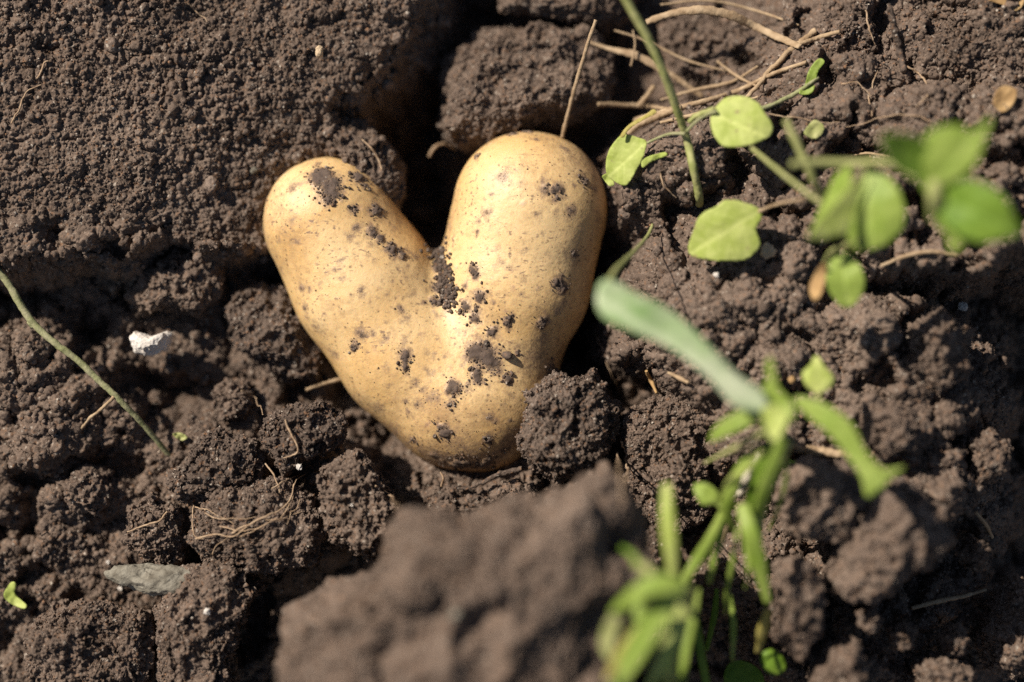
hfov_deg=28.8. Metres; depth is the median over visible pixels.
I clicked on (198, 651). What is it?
soil clod
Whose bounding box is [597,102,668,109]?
dry stalk
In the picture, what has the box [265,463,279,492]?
rootlet
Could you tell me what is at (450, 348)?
potato
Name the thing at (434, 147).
dry stalk
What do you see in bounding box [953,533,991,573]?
soil clod
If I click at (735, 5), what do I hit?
dry stalk
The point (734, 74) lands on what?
dry stalk
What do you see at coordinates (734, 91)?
dry stalk
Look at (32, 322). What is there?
fallen stalk
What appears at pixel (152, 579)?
flat stone
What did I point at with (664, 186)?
rootlet
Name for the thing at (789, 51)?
dry stalk
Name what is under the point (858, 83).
rootlet
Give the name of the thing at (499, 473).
dry stalk
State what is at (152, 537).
soil clod
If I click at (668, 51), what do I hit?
dry stalk
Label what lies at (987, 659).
soil clod
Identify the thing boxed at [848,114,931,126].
rootlet
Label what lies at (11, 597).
fallen leaf
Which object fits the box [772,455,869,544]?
soil clod
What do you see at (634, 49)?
dry stalk
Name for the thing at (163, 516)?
rootlet
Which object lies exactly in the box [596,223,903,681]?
plant
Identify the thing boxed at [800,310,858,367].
soil clod
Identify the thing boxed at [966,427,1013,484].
soil clod
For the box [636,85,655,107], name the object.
dry stalk
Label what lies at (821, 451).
dry stalk
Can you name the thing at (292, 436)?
rootlet
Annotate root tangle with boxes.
[192,473,307,554]
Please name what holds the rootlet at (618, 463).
on the ground
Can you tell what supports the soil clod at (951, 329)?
on the ground
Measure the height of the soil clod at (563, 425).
0.034 m
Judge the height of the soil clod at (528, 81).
0.043 m
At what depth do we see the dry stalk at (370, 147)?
0.60 m
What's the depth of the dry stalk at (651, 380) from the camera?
0.59 m
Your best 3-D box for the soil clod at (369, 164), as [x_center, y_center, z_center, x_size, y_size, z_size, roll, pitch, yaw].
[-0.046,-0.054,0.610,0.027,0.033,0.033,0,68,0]
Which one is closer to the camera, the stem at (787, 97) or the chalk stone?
the stem at (787, 97)
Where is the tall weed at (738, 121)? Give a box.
[602,0,772,207]
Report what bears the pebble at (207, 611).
on the soil clod at (198, 651)
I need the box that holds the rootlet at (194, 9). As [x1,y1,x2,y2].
[185,0,206,20]
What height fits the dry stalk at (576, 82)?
0.027 m
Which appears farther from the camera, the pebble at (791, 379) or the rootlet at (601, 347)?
the rootlet at (601, 347)
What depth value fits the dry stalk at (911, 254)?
0.56 m
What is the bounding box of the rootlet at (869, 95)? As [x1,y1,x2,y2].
[868,70,877,116]
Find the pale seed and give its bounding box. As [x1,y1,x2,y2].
[315,45,322,57]
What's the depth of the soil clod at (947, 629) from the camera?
0.57 m
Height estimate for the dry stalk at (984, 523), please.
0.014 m
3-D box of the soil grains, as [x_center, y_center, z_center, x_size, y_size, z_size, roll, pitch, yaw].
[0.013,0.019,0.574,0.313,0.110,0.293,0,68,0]
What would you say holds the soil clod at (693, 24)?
on the ground
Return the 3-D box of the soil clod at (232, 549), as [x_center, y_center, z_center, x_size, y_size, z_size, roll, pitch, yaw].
[-0.075,0.054,0.585,0.042,0.027,0.030,0,68,0]
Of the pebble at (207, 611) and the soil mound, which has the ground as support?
the soil mound
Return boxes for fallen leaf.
[4,582,26,608]
[173,432,186,440]
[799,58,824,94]
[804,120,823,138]
[989,0,1023,10]
[993,86,1016,111]
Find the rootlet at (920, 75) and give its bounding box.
[907,66,928,106]
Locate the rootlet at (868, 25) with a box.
[865,10,875,44]
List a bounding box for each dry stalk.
[305,377,340,390]
[361,139,382,169]
[428,142,456,156]
[440,472,444,486]
[454,466,522,489]
[560,19,597,137]
[590,41,703,98]
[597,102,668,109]
[614,30,726,71]
[627,105,682,134]
[630,30,635,65]
[633,60,807,120]
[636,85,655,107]
[645,5,801,48]
[645,370,657,393]
[660,0,799,25]
[660,65,757,100]
[660,96,757,123]
[667,371,689,383]
[716,60,755,85]
[723,526,727,542]
[736,453,757,496]
[745,28,816,97]
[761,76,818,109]
[786,442,849,459]
[798,29,840,44]
[840,152,886,158]
[880,249,957,267]
[887,3,906,72]
[911,588,986,609]
[975,511,993,538]
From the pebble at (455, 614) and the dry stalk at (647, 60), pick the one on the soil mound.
the pebble at (455, 614)
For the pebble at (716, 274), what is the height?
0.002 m
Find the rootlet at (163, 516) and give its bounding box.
[127,511,167,532]
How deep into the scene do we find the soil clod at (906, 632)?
0.56 m
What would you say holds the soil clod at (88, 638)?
on the ground
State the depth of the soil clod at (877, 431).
0.55 m
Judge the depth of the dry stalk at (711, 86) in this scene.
0.60 m
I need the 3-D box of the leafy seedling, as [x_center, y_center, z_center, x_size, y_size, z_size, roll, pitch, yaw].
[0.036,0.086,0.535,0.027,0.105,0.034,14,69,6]
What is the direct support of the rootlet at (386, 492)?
on the soil clod at (371, 532)
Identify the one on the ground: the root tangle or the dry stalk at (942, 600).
the dry stalk at (942, 600)
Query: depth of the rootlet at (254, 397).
0.60 m
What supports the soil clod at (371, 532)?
on the ground
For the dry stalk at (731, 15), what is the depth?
0.59 m
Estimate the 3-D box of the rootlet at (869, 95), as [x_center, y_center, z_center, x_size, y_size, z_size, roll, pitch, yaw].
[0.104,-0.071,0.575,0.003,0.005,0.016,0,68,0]
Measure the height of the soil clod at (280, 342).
0.028 m
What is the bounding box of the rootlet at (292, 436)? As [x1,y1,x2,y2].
[283,419,298,458]
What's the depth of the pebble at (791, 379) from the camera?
0.56 m
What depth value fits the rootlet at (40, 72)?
0.58 m
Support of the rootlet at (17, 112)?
on the ground
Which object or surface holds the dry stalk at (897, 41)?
on the ground
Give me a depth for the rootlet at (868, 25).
0.58 m
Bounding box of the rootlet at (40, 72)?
[36,60,50,78]
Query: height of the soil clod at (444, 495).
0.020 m
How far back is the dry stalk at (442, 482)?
0.59 m
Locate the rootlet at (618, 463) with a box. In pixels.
[614,450,622,507]
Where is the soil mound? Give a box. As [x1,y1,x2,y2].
[273,461,656,681]
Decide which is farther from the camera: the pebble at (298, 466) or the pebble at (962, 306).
the pebble at (962, 306)
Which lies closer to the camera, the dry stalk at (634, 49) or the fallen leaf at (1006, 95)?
the fallen leaf at (1006, 95)
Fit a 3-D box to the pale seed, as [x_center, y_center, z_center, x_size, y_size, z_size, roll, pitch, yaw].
[-0.056,-0.084,0.580,0.002,0.004,0.004,0,68,0]
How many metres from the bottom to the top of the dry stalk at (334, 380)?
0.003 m
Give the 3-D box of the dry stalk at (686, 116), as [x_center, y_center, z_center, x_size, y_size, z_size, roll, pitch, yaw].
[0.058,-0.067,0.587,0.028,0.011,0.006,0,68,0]
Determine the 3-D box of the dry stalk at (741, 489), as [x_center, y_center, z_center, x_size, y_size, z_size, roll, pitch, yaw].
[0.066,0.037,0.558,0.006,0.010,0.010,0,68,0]
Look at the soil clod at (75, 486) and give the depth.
0.59 m
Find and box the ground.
[0,0,1023,681]
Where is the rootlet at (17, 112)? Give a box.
[11,85,39,123]
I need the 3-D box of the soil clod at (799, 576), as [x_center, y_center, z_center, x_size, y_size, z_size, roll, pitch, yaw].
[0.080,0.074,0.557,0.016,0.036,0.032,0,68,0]
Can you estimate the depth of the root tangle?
0.57 m
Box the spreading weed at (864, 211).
[688,117,1019,307]
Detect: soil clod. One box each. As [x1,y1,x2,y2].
[23,598,156,681]
[52,461,123,517]
[120,490,188,565]
[124,248,226,318]
[152,562,266,681]
[165,425,268,504]
[186,475,326,573]
[210,377,257,422]
[223,282,326,385]
[259,399,347,477]
[316,447,400,564]
[326,113,406,208]
[433,482,549,515]
[437,21,615,155]
[497,0,635,37]
[516,368,624,483]
[618,394,713,534]
[657,14,751,89]
[767,553,826,662]
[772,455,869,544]
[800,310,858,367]
[807,633,868,681]
[817,55,915,101]
[824,475,955,604]
[828,4,880,56]
[850,603,883,633]
[860,398,921,463]
[885,617,917,651]
[903,304,974,391]
[904,4,1023,90]
[910,650,974,681]
[936,621,970,656]
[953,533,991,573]
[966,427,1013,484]
[974,572,1023,681]
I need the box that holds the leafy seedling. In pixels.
[600,546,693,681]
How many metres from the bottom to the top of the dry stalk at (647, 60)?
0.008 m
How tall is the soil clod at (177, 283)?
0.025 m
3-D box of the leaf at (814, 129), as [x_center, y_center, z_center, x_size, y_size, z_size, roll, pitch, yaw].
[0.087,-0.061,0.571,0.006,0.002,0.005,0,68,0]
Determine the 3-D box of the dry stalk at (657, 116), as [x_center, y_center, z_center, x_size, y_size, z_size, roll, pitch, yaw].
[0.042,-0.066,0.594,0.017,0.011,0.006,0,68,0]
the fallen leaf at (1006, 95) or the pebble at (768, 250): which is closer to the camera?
the fallen leaf at (1006, 95)
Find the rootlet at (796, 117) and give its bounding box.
[769,113,836,122]
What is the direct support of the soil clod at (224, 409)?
on the ground
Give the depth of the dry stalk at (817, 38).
0.58 m
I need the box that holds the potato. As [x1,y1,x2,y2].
[263,130,607,471]
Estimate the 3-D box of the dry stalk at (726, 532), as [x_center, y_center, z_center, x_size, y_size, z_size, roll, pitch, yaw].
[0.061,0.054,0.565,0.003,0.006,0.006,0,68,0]
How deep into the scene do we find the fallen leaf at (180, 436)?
0.60 m
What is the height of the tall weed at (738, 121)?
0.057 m
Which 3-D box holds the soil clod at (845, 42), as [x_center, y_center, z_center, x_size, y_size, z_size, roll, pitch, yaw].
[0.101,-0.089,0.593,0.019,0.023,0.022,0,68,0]
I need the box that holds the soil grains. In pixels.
[23,0,1023,681]
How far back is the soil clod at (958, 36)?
0.58 m
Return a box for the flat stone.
[104,563,189,596]
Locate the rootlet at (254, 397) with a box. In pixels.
[241,390,263,414]
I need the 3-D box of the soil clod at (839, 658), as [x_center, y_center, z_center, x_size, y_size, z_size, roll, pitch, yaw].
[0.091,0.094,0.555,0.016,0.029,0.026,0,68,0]
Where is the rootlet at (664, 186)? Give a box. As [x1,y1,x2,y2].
[659,173,676,197]
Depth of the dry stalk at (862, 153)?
0.58 m
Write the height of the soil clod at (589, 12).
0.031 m
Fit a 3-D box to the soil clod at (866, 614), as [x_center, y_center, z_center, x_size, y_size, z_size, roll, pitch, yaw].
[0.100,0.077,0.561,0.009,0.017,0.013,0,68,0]
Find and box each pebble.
[203,608,210,614]
[249,167,256,174]
[296,464,301,469]
[450,608,462,619]
[713,272,718,277]
[760,242,776,259]
[787,376,795,383]
[957,302,967,310]
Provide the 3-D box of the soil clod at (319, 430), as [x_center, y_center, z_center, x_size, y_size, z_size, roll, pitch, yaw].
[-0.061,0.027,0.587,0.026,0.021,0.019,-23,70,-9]
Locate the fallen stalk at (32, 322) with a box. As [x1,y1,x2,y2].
[0,267,170,456]
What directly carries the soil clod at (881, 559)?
on the ground
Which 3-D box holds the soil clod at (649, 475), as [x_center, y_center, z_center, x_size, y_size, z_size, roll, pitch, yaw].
[0.048,0.035,0.588,0.033,0.031,0.045,0,68,0]
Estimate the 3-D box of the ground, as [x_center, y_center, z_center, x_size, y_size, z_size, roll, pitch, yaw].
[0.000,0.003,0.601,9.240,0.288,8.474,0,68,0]
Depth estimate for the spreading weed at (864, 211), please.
0.52 m
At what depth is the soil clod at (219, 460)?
0.58 m
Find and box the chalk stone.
[129,331,173,356]
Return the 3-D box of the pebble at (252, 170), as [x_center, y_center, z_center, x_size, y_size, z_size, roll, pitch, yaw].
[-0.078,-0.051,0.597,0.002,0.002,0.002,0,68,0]
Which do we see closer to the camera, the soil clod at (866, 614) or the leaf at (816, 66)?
the soil clod at (866, 614)
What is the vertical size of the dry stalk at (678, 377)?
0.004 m
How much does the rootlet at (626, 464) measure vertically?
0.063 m
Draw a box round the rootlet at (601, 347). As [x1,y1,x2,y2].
[586,316,619,393]
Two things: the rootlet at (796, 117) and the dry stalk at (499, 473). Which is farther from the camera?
the dry stalk at (499, 473)
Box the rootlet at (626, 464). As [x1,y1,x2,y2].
[620,441,629,491]
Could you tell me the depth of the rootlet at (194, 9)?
0.59 m
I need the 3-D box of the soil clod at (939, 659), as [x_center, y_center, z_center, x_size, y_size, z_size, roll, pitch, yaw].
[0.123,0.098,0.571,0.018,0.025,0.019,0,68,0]
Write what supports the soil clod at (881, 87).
on the ground
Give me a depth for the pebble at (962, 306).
0.59 m
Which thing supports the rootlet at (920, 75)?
on the soil clod at (881, 87)
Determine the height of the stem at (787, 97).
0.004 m
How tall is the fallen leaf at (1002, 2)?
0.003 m
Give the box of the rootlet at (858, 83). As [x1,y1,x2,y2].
[841,81,871,96]
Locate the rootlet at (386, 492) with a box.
[375,485,398,508]

